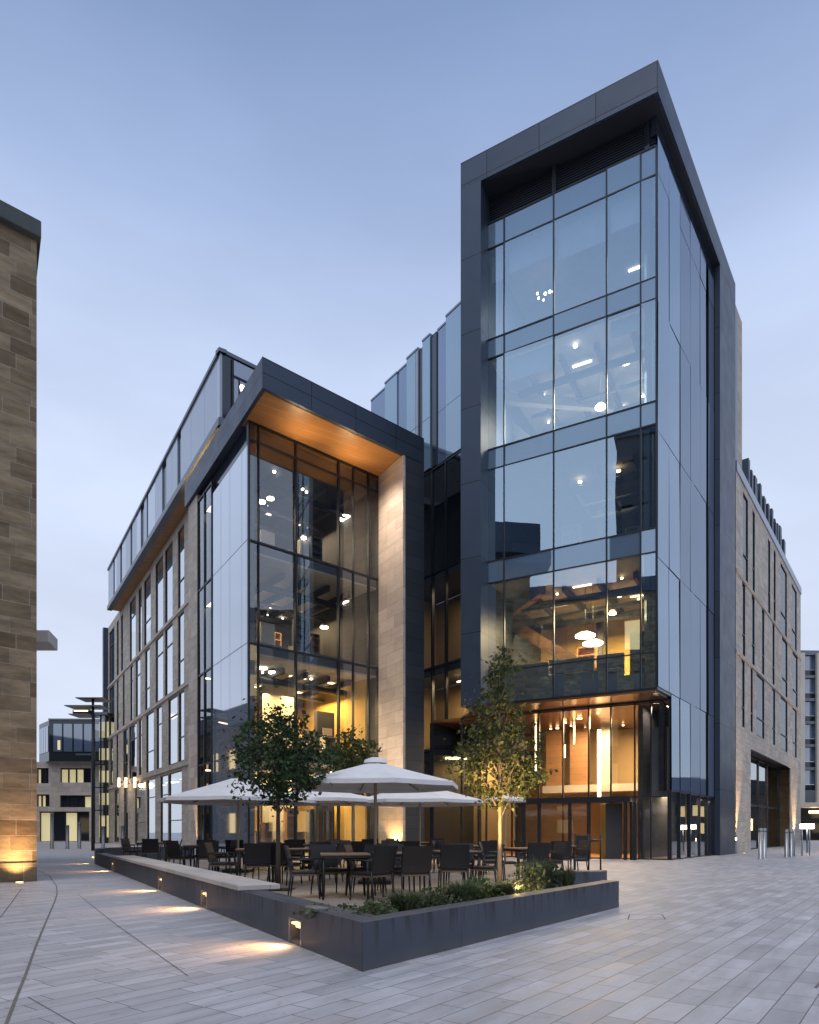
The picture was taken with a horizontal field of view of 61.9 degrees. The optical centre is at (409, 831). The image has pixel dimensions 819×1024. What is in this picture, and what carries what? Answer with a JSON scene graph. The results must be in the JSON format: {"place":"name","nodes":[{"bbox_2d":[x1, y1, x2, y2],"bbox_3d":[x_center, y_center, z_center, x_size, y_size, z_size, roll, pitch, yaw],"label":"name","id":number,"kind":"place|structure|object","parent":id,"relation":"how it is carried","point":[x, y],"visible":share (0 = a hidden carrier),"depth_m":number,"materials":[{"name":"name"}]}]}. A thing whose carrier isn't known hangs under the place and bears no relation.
{"place":"outdoors","nodes":[
{"label":"outdoors","id":0,"kind":"place"},
{"bbox_2d":[0,200,57,882],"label":"stone building","id":1,"kind":"structure","parent":0,"point":[23,640],"depth_m":14.96,"materials":[{"name":"stone"}]},
{"bbox_2d":[37,718,99,841],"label":"building","id":2,"kind":"structure","parent":0,"point":[63,782],"depth_m":75.07,"materials":[{"name":"stone"}]},
{"bbox_2d":[38,768,48,782],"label":"window","id":3,"kind":"structure","parent":2,"relation":"in","point":[43,773],"depth_m":75.25,"materials":[{"name":"glass"}]},
{"bbox_2d":[40,812,88,840],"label":"window","id":4,"kind":"structure","parent":2,"relation":"in","point":[61,819],"depth_m":75.36,"materials":[{"name":"glass"}]},
{"bbox_2d":[61,768,90,782],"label":"window","id":5,"kind":"structure","parent":2,"relation":"in","point":[81,775],"depth_m":75.39,"materials":[{"name":"glass"}]},
{"bbox_2d":[61,795,90,806],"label":"window","id":6,"kind":"structure","parent":2,"relation":"in","point":[66,800],"depth_m":75.39,"materials":[{"name":"glass"}]},
{"bbox_2d":[161,859,569,908],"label":"terrace paving","id":7,"kind":"structure","parent":0,"point":[332,897],"depth_m":14.79,"materials":[{"name":"stone"}]},
{"bbox_2d":[121,838,143,856],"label":"terrace chair","id":8,"kind":"object","parent":7,"relation":"on","point":[126,844],"visible":0.74,"depth_m":23.48,"materials":[{"name":"black metal"}]},
{"bbox_2d":[142,839,160,860],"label":"terrace chair","id":9,"kind":"object","parent":7,"relation":"on","point":[149,846],"visible":0.94,"depth_m":22.64,"materials":[{"name":"black metal"}]},
{"bbox_2d":[165,841,195,866],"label":"terrace chair","id":10,"kind":"object","parent":7,"relation":"on","point":[173,850],"visible":0.91,"depth_m":17.73,"materials":[{"name":"black metal"}]},
{"bbox_2d":[196,841,218,871],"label":"terrace chair","id":11,"kind":"object","parent":7,"relation":"on","point":[202,854],"visible":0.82,"depth_m":17.67,"materials":[{"name":"black metal"}]},
{"bbox_2d":[204,842,236,874],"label":"terrace chair","id":12,"kind":"object","parent":7,"relation":"on","point":[210,852],"visible":0.89,"depth_m":14.28,"materials":[{"name":"black metal"}]},
{"bbox_2d":[218,840,236,867],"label":"terrace chair","id":13,"kind":"object","parent":7,"relation":"on","point":[233,846],"visible":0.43,"depth_m":18.80,"materials":[{"name":"black metal"}]},
{"bbox_2d":[157,777,317,872],"bbox_3d":[-4.673,-0.215,18.600,3.973,2.610,3.973,0,0,17],"label":"parasol","id":14,"kind":"object","parent":7,"relation":"on","point":[218,794],"visible":0.62,"depth_m":17.74,"materials":[{"name":"white fabric"}]},
{"bbox_2d":[243,843,270,881],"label":"terrace chair","id":15,"kind":"object","parent":7,"relation":"on","point":[256,855],"visible":0.91,"depth_m":13.72,"materials":[{"name":"black metal"}]},
{"bbox_2d":[267,888,294,890],"bbox_3d":[-2.503,1.087,12.900,0.600,0.013,0.600,0,0,0],"label":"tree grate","id":16,"kind":"object","parent":7,"relation":"on","point":[283,889],"visible":0.43,"depth_m":12.80,"materials":[{"name":"black metal"}]},
{"bbox_2d":[218,696,344,888],"bbox_3d":[-2.421,-0.741,12.919,2.357,3.681,2.528,0,0,0],"label":"tree","id":17,"kind":"object","parent":16,"relation":"on","point":[277,781],"visible":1,"depth_m":12.78,"materials":[{"name":"green plant"}]},
{"bbox_2d":[267,843,301,885],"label":"terrace chair","id":18,"kind":"object","parent":7,"relation":"on","point":[283,859],"visible":0.49,"depth_m":13.96,"materials":[{"name":"black metal"}]},
{"bbox_2d":[284,840,304,870],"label":"terrace chair","id":19,"kind":"object","parent":7,"relation":"on","point":[294,843],"visible":0.48,"depth_m":19.11,"materials":[{"name":"black metal"}]},
{"bbox_2d":[284,845,321,898],"bbox_3d":[-1.765,0.661,11.324,0.594,0.869,0.564,0,0,-5],"label":"terrace chair","id":20,"kind":"object","parent":7,"relation":"on","point":[294,872],"visible":0.97,"depth_m":11.09,"materials":[{"name":"black plastic"}]},
{"bbox_2d":[247,790,382,868],"bbox_3d":[-2.781,-0.155,20.600,3.892,2.490,3.892,0,0,0],"label":"parasol","id":21,"kind":"object","parent":7,"relation":"on","point":[333,799],"visible":0.41,"depth_m":19.63,"materials":[{"name":"white fabric"}]},
{"bbox_2d":[309,844,349,896],"bbox_3d":[-1.395,0.661,11.937,0.564,0.869,0.594,0,0,-34],"label":"terrace chair","id":22,"kind":"object","parent":7,"relation":"on","point":[316,851],"visible":0.68,"depth_m":12.04,"materials":[{"name":"black metal"}]},
{"bbox_2d":[309,722,381,840],"bbox_3d":[-1.929,-1.356,23.859,2.401,4.912,2.458,0,0,35],"label":"tree","id":23,"kind":"object","parent":7,"relation":"on","point":[352,754],"visible":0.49,"depth_m":23.74,"materials":[{"name":"green plant"}]},
{"bbox_2d":[320,852,370,899],"bbox_3d":[-1.078,0.724,11.348,0.800,0.740,0.796,0,0,-8],"label":"terrace table","id":24,"kind":"object","parent":7,"relation":"on","point":[348,855],"visible":0.99,"depth_m":10.99,"materials":[{"name":"brown wood"}]},
{"bbox_2d":[343,841,370,876],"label":"terrace chair","id":25,"kind":"object","parent":7,"relation":"on","point":[358,846],"visible":0.36,"depth_m":16.66,"materials":[{"name":"black metal"}]},
{"bbox_2d":[342,844,381,895],"bbox_3d":[-0.827,0.661,11.992,0.594,0.869,0.564,0,0,9],"label":"terrace chair","id":26,"kind":"object","parent":7,"relation":"on","point":[347,848],"visible":0.59,"depth_m":11.81,"materials":[{"name":"black metal"}]},
{"bbox_2d":[345,844,388,894],"bbox_3d":[-0.743,0.661,11.972,0.564,0.869,0.594,0,0,34],"label":"terrace chair","id":27,"kind":"object","parent":7,"relation":"on","point":[368,848],"visible":0.37,"depth_m":12.18,"materials":[{"name":"black metal"}]},
{"bbox_2d":[288,757,457,883],"bbox_3d":[-0.730,-0.253,14.600,3.437,2.685,3.437,0,0,-37],"label":"parasol","id":28,"kind":"object","parent":7,"relation":"on","point":[375,775],"visible":0.89,"depth_m":14.25,"materials":[{"name":"white fabric"}]},
{"bbox_2d":[349,846,397,900],"bbox_3d":[-0.574,0.661,10.954,0.594,0.869,0.564,0,0,40],"label":"terrace chair","id":29,"kind":"object","parent":7,"relation":"on","point":[383,861],"visible":0.96,"depth_m":10.80,"materials":[{"name":"black metal"}]},
{"bbox_2d":[377,844,409,890],"bbox_3d":[-0.301,0.661,12.585,0.564,0.869,0.594,0,0,-13],"label":"terrace chair","id":30,"kind":"object","parent":7,"relation":"on","point":[397,866],"visible":0.13,"depth_m":12.79,"materials":[{"name":"black metal"}]},
{"bbox_2d":[392,846,432,894],"bbox_3d":[0.042,0.661,11.226,0.564,0.869,0.594,0,0,-20],"label":"terrace chair","id":31,"kind":"object","parent":7,"relation":"on","point":[416,860],"visible":0.83,"depth_m":11.01,"materials":[{"name":"black metal"}]},
{"bbox_2d":[353,791,482,867],"bbox_3d":[0.309,-0.195,20.600,3.917,2.570,3.917,0,0,0],"label":"parasol","id":32,"kind":"object","parent":7,"relation":"on","point":[439,799],"visible":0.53,"depth_m":19.47,"materials":[{"name":"white fabric"}]},
{"bbox_2d":[437,845,469,892],"bbox_3d":[0.793,0.661,12.346,0.564,0.869,0.594,0,0,-2],"label":"terrace chair","id":33,"kind":"object","parent":7,"relation":"on","point":[454,858],"visible":0.92,"depth_m":12.12,"materials":[{"name":"black metal"}]},
{"bbox_2d":[469,841,496,875],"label":"terrace chair","id":34,"kind":"object","parent":7,"relation":"on","point":[489,845],"visible":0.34,"depth_m":17.23,"materials":[{"name":"black metal"}]},
{"bbox_2d":[470,844,504,881],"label":"terrace chair","id":35,"kind":"object","parent":7,"relation":"on","point":[475,868],"visible":0.59,"depth_m":12.58,"materials":[{"name":"black metal"}]},
{"bbox_2d":[478,842,505,880],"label":"terrace chair","id":36,"kind":"object","parent":7,"relation":"on","point":[484,861],"visible":0.81,"depth_m":15.23,"materials":[{"name":"black metal"}]},
{"bbox_2d":[484,794,525,863],"bbox_3d":[3.290,-0.115,23.500,1.386,2.410,1.386,0,0,-34],"label":"parasol","id":37,"kind":"object","parent":7,"relation":"on","point":[519,800],"visible":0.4,"depth_m":23.43,"materials":[{"name":"white fabric"}]},
{"bbox_2d":[516,843,550,876],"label":"terrace chair","id":38,"kind":"object","parent":7,"relation":"on","point":[538,851],"visible":0.63,"depth_m":14.30,"materials":[{"name":"black metal"}]},
{"bbox_2d":[548,842,567,867],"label":"terrace chair","id":39,"kind":"object","parent":7,"relation":"on","point":[558,851],"visible":0.54,"depth_m":15.27,"materials":[{"name":"black metal"}]},
{"bbox_2d":[549,841,571,869],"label":"terrace chair","id":40,"kind":"object","parent":7,"relation":"on","point":[568,854],"visible":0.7,"depth_m":17.09,"materials":[{"name":"black metal"}]},
{"bbox_2d":[561,840,589,869],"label":"terrace chair","id":41,"kind":"object","parent":7,"relation":"on","point":[582,848],"visible":0.72,"depth_m":18.14,"materials":[{"name":"black metal"}]},
{"bbox_2d":[552,870,606,884],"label":"planter block","id":42,"kind":"structure","parent":7,"relation":"on","point":[586,876],"depth_m":12.10,"materials":[{"name":"grey concrete"}]},
{"bbox_2d":[0,840,818,1023],"bbox_3d":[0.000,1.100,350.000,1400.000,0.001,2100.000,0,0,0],"label":"ground","id":43,"kind":"structure","parent":0,"point":[732,939],"depth_m":5.75,"materials":[{"name":"stone"}]},
{"bbox_2d":[4,870,57,1023],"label":"drain channel","id":44,"kind":"object","parent":43,"relation":"on","point":[18,991],"visible":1,"depth_m":5.44,"materials":[{"name":"grey metal"}]},
{"bbox_2d":[64,697,111,850],"bbox_3d":[-18.925,-3.360,40.250,2.250,8.920,1.300,0,0,0],"label":"lamp mast","id":45,"kind":"object","parent":43,"relation":"on","point":[83,711],"visible":0.99,"depth_m":39.94,"materials":[{"name":"grey metal"}]},
{"bbox_2d":[94,712,110,842],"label":"stair tower","id":46,"kind":"structure","parent":43,"relation":"on","point":[103,755],"depth_m":66.07,"materials":[{"name":"metal"}]},
{"bbox_2d":[102,347,423,857],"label":"office building","id":47,"kind":"structure","parent":43,"relation":"on","point":[224,584],"depth_m":32.86,"materials":[{"name":"glass"}]},
{"bbox_2d":[110,628,113,683],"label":"window","id":48,"kind":"structure","parent":47,"relation":"in","point":[112,632],"depth_m":65.63,"materials":[{"name":"glass"}]},
{"bbox_2d":[110,685,113,734],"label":"window","id":49,"kind":"structure","parent":47,"relation":"in","point":[112,688],"depth_m":65.63,"materials":[{"name":"glass"}]},
{"bbox_2d":[115,789,118,841],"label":"window","id":50,"kind":"structure","parent":47,"relation":"in","point":[117,790],"depth_m":63.35,"materials":[{"name":"glass"}]},
{"bbox_2d":[124,728,127,779],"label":"window","id":51,"kind":"structure","parent":47,"relation":"in","point":[125,731],"depth_m":59.60,"materials":[{"name":"glass"}]},
{"bbox_2d":[124,786,127,837],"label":"window","id":52,"kind":"structure","parent":47,"relation":"in","point":[125,788],"depth_m":59.60,"materials":[{"name":"glass"}]},
{"bbox_2d":[130,596,135,661],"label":"window","id":53,"kind":"structure","parent":47,"relation":"in","point":[133,603],"depth_m":56.97,"materials":[{"name":"glass"}]},
{"bbox_2d":[130,722,136,778],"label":"window","id":54,"kind":"structure","parent":47,"relation":"in","point":[133,729],"depth_m":56.97,"materials":[{"name":"glass"}]},
{"bbox_2d":[136,658,139,716],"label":"window","id":55,"kind":"structure","parent":47,"relation":"in","point":[138,661],"depth_m":55.24,"materials":[{"name":"glass"}]},
{"bbox_2d":[139,587,141,651],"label":"window","id":56,"kind":"structure","parent":47,"relation":"in","point":[140,591],"depth_m":54.57,"materials":[{"name":"glass"}]},
{"bbox_2d":[139,719,141,775],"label":"window","id":57,"kind":"structure","parent":47,"relation":"in","point":[140,721],"depth_m":54.57,"materials":[{"name":"glass"}]},
{"bbox_2d":[135,781,145,842],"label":"window","id":58,"kind":"structure","parent":47,"relation":"in","point":[140,790],"depth_m":54.57,"materials":[{"name":"glass"}]},
{"bbox_2d":[145,574,150,644],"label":"window","id":59,"kind":"structure","parent":47,"relation":"in","point":[148,581],"depth_m":52.06,"materials":[{"name":"glass"}]},
{"bbox_2d":[146,647,149,709],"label":"window","id":60,"kind":"structure","parent":47,"relation":"in","point":[148,650],"depth_m":52.06,"materials":[{"name":"glass"}]},
{"bbox_2d":[147,711,153,772],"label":"window","id":61,"kind":"structure","parent":47,"relation":"in","point":[150,717],"depth_m":51.48,"materials":[{"name":"glass"}]},
{"bbox_2d":[147,778,154,838],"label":"window","id":62,"kind":"structure","parent":47,"relation":"in","point":[150,783],"depth_m":51.18,"materials":[{"name":"glass"}]},
{"bbox_2d":[156,556,162,632],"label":"window","id":63,"kind":"structure","parent":47,"relation":"in","point":[159,567],"depth_m":48.96,"materials":[{"name":"glass"}]},
{"bbox_2d":[156,633,162,702],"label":"window","id":64,"kind":"structure","parent":47,"relation":"in","point":[159,642],"depth_m":48.96,"materials":[{"name":"glass"}]},
{"bbox_2d":[157,705,161,768],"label":"window","id":65,"kind":"structure","parent":47,"relation":"in","point":[159,710],"depth_m":48.96,"materials":[{"name":"glass"}]},
{"bbox_2d":[161,774,167,845],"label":"window","id":66,"kind":"structure","parent":47,"relation":"in","point":[164,779],"depth_m":47.68,"materials":[{"name":"glass"}]},
{"bbox_2d":[165,541,172,623],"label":"window","id":67,"kind":"structure","parent":47,"relation":"in","point":[169,552],"depth_m":46.46,"materials":[{"name":"glass"}]},
{"bbox_2d":[165,623,172,695],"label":"window","id":68,"kind":"structure","parent":47,"relation":"in","point":[169,631],"depth_m":46.46,"materials":[{"name":"glass"}]},
{"bbox_2d":[169,695,176,764],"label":"window","id":69,"kind":"structure","parent":47,"relation":"in","point":[172,702],"depth_m":45.53,"materials":[{"name":"glass"}]},
{"bbox_2d":[169,770,181,845],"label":"window","id":70,"kind":"structure","parent":47,"relation":"in","point":[175,778],"depth_m":45.07,"materials":[{"name":"glass"}]},
{"bbox_2d":[178,525,183,608],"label":"window","id":71,"kind":"structure","parent":47,"relation":"in","point":[181,533],"depth_m":43.76,"materials":[{"name":"glass"}]},
{"bbox_2d":[178,611,183,686],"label":"window","id":72,"kind":"structure","parent":47,"relation":"in","point":[181,618],"depth_m":43.76,"materials":[{"name":"glass"}]},
{"bbox_2d":[179,690,183,761],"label":"window","id":73,"kind":"structure","parent":47,"relation":"in","point":[181,695],"depth_m":43.76,"materials":[{"name":"glass"}]},
{"bbox_2d":[231,359,253,406],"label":"roof window","id":74,"kind":"structure","parent":47,"relation":"in","point":[240,373],"depth_m":33.84,"materials":[{"name":"glass"}]},
{"bbox_2d":[92,846,618,971],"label":"planter wall","id":75,"kind":"structure","parent":43,"relation":"on","point":[362,942],"depth_m":7.19,"materials":[{"name":"grey"}]},
{"bbox_2d":[358,899,398,914],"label":"shrub","id":76,"kind":"object","parent":75,"relation":"on","point":[366,903],"visible":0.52,"depth_m":6.37,"materials":[{"name":"green plant"}]},
{"bbox_2d":[376,887,433,911],"bbox_3d":[-0.054,0.670,6.801,0.734,0.260,0.757,0,0,0],"label":"grass tuft","id":77,"kind":"object","parent":75,"relation":"on","point":[407,901],"visible":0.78,"depth_m":6.71,"materials":[{"name":"green plant"}]},
{"bbox_2d":[292,881,554,918],"bbox_3d":[0.516,0.744,7.769,1.090,0.184,4.273,0,0,37],"label":"ground cover","id":78,"kind":"object","parent":75,"relation":"on","point":[382,908],"visible":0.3,"depth_m":6.97,"materials":[{"name":"green plant"}]},
{"bbox_2d":[416,886,462,906],"bbox_3d":[0.309,0.699,7.281,0.514,0.247,0.558,0,0,0],"label":"shrub","id":79,"kind":"object","parent":75,"relation":"on","point":[437,891],"visible":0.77,"depth_m":7.22,"materials":[{"name":"green plant"}]},
{"bbox_2d":[434,878,493,902],"bbox_3d":[0.588,0.647,7.659,0.826,0.306,0.818,0,0,0],"label":"grass tuft","id":80,"kind":"object","parent":75,"relation":"on","point":[464,889],"visible":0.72,"depth_m":7.54,"materials":[{"name":"green plant"}]},
{"bbox_2d":[464,876,500,899],"bbox_3d":[0.828,0.691,8.210,0.513,0.323,0.504,0,0,0],"label":"shrub","id":81,"kind":"object","parent":75,"relation":"in","point":[482,895],"visible":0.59,"depth_m":8.14,"materials":[{"name":"green plant"}]},
{"bbox_2d":[440,645,558,884],"bbox_3d":[1.200,-0.913,9.532,1.572,3.446,1.633,0,0,0],"label":"tree","id":82,"kind":"object","parent":75,"relation":"on","point":[517,753],"visible":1,"depth_m":9.50,"materials":[{"name":"green plant"}]},
{"bbox_2d":[484,878,526,895],"bbox_3d":[1.163,0.681,8.333,0.689,0.239,0.704,0,0,0],"label":"grass tuft","id":83,"kind":"object","parent":75,"relation":"on","point":[503,887],"visible":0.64,"depth_m":8.24,"materials":[{"name":"green plant"}]},
{"bbox_2d":[506,862,549,891],"bbox_3d":[1.597,0.622,9.279,0.581,0.428,0.595,0,0,0],"label":"shrub","id":84,"kind":"object","parent":75,"relation":"on","point":[532,869],"visible":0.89,"depth_m":9.20,"materials":[{"name":"green plant"}]},
{"bbox_2d":[517,854,564,888],"bbox_3d":[1.799,0.550,9.637,0.737,0.500,0.695,0,0,30],"label":"grass tuft","id":85,"kind":"object","parent":75,"relation":"on","point":[545,867],"visible":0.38,"depth_m":9.55,"materials":[{"name":"green plant"}]},
{"bbox_2d":[543,862,562,886],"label":"shrub","id":86,"kind":"object","parent":75,"relation":"on","point":[554,877],"visible":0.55,"depth_m":9.85,"materials":[{"name":"green plant"}]},
{"bbox_2d":[554,866,580,885],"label":"grass tuft","id":87,"kind":"object","parent":75,"relation":"on","point":[568,878],"visible":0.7,"depth_m":9.91,"materials":[{"name":"green plant"}]},
{"bbox_2d":[371,301,519,854],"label":"link building","id":88,"kind":"structure","parent":43,"relation":"on","point":[419,394],"depth_m":35.31,"materials":[{"name":"metal"}]},
{"bbox_2d":[430,60,734,859],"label":"office tower","id":89,"kind":"structure","parent":43,"relation":"on","point":[590,239],"depth_m":28.32,"materials":[{"name":"glass"}]},
{"bbox_2d":[500,665,523,687],"bbox_3d":[4.330,-6.575,29.223,1.100,1.150,0.600,0,0,29],"label":"sofa","id":90,"kind":"object","parent":89,"relation":"on","point":[518,676],"visible":0.21,"depth_m":29.15,"materials":[{"name":"grey fabric"}]},
{"bbox_2d":[520,662,548,686],"bbox_3d":[5.261,-6.575,28.703,1.100,1.150,0.600,0,0,29],"label":"sofa","id":91,"kind":"object","parent":89,"relation":"on","point":[537,676],"visible":0.6,"depth_m":28.65,"materials":[{"name":"grey fabric"}]},
{"bbox_2d":[549,658,577,682],"bbox_3d":[6.348,-6.575,28.096,1.100,1.150,0.600,0,0,29],"label":"sofa","id":92,"kind":"object","parent":89,"relation":"on","point":[561,670],"visible":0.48,"depth_m":28.08,"materials":[{"name":"grey fabric"}]},
{"bbox_2d":[565,656,593,680],"bbox_3d":[6.906,-6.575,27.785,1.100,1.150,0.600,0,0,29],"label":"sofa","id":93,"kind":"object","parent":89,"relation":"on","point":[585,670],"visible":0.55,"depth_m":27.69,"materials":[{"name":"grey fabric"}]},
{"bbox_2d":[597,730,600,796],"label":"light column","id":94,"kind":"structure","parent":89,"relation":"attached to","point":[598,763],"depth_m":31.02,"materials":[{"name":"white"}]},
{"bbox_2d":[594,652,624,677],"bbox_3d":[7.955,-6.575,27.198,1.100,1.150,0.600,0,0,29],"label":"sofa","id":95,"kind":"object","parent":89,"relation":"on","point":[616,666],"visible":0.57,"depth_m":27.15,"materials":[{"name":"grey fabric"}]},
{"bbox_2d":[606,803,621,858],"bbox_3d":[8.215,-0.035,27.431,0.636,2.230,0.060,0,0,29],"label":"entrance door","id":96,"kind":"structure","parent":89,"relation":"in","point":[613,811],"depth_m":27.40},
{"bbox_2d":[574,834,601,869],"bbox_3d":[5.029,0.575,19.087,1.130,1.050,0.411,0,0,-21],"label":"cafe barrier","id":97,"kind":"object","parent":43,"relation":"on","point":[576,839],"visible":0.34,"depth_m":18.99,"materials":[{"name":"black metal"}]},
{"bbox_2d":[735,304,801,852],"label":"stone wing","id":98,"kind":"structure","parent":43,"relation":"on","point":[768,594],"depth_m":43.82,"materials":[{"name":"beige stone"}]},
{"bbox_2d":[735,307,737,460],"bbox_3d":[17.632,-23.900,36.849,0.040,8.600,0.641,0,0,37],"label":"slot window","id":99,"kind":"structure","parent":98,"relation":"in","point":[736,313],"depth_m":36.84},
{"bbox_2d":[741,658,744,727],"bbox_3d":[18.152,-7.550,37.273,0.100,3.700,0.879,0,0,37],"label":"window","id":100,"kind":"structure","parent":98,"relation":"in","point":[743,662],"depth_m":37.58,"materials":[{"name":"glass"}]},
{"bbox_2d":[743,492,747,582],"bbox_3d":[18.558,-16.225,37.811,0.100,4.750,1.357,0,0,37],"label":"window","id":101,"kind":"structure","parent":98,"relation":"in","point":[746,557],"depth_m":38.28,"materials":[{"name":"glass"}]},
{"bbox_2d":[752,509,754,591],"bbox_3d":[19.909,-16.225,39.602,0.100,4.750,0.744,0,0,37],"label":"window","id":102,"kind":"structure","parent":98,"relation":"in","point":[753,567],"depth_m":39.83,"materials":[{"name":"glass"}]},
{"bbox_2d":[752,595,754,665],"bbox_3d":[19.813,-11.625,39.475,0.100,4.050,0.912,0,0,37],"label":"window","id":103,"kind":"structure","parent":98,"relation":"in","point":[753,599],"depth_m":39.80,"materials":[{"name":"glass"}]},
{"bbox_2d":[801,650,818,839],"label":"office","id":104,"kind":"structure","parent":43,"relation":"on","point":[810,731],"depth_m":86.42,"materials":[{"name":"grey concrete"}]},
{"bbox_2d":[805,770,814,789],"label":"window","id":105,"kind":"structure","parent":104,"relation":"in","point":[809,774],"depth_m":86.48,"materials":[{"name":"blue glass"}]},
{"bbox_2d":[805,747,814,766],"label":"window","id":106,"kind":"structure","parent":104,"relation":"in","point":[809,751],"depth_m":86.48,"materials":[{"name":"blue glass"}]},
{"bbox_2d":[805,724,814,743],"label":"window","id":107,"kind":"structure","parent":104,"relation":"in","point":[809,728],"depth_m":86.48,"materials":[{"name":"glass"}]},
{"bbox_2d":[805,701,814,720],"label":"window","id":108,"kind":"structure","parent":104,"relation":"in","point":[809,706],"depth_m":86.48,"materials":[{"name":"glass"}]},
{"bbox_2d":[805,679,814,697],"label":"window","id":109,"kind":"structure","parent":104,"relation":"in","point":[809,683],"depth_m":86.48,"materials":[{"name":"blue glass"}]},
{"bbox_2d":[805,656,814,674],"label":"window","id":110,"kind":"structure","parent":104,"relation":"in","point":[809,660],"depth_m":86.48,"materials":[{"name":"blue glass"}]},
{"bbox_2d":[0,0,818,784],"label":"sky","id":111,"kind":"structure","parent":0,"point":[279,181],"materials":[{"name":"blue"}]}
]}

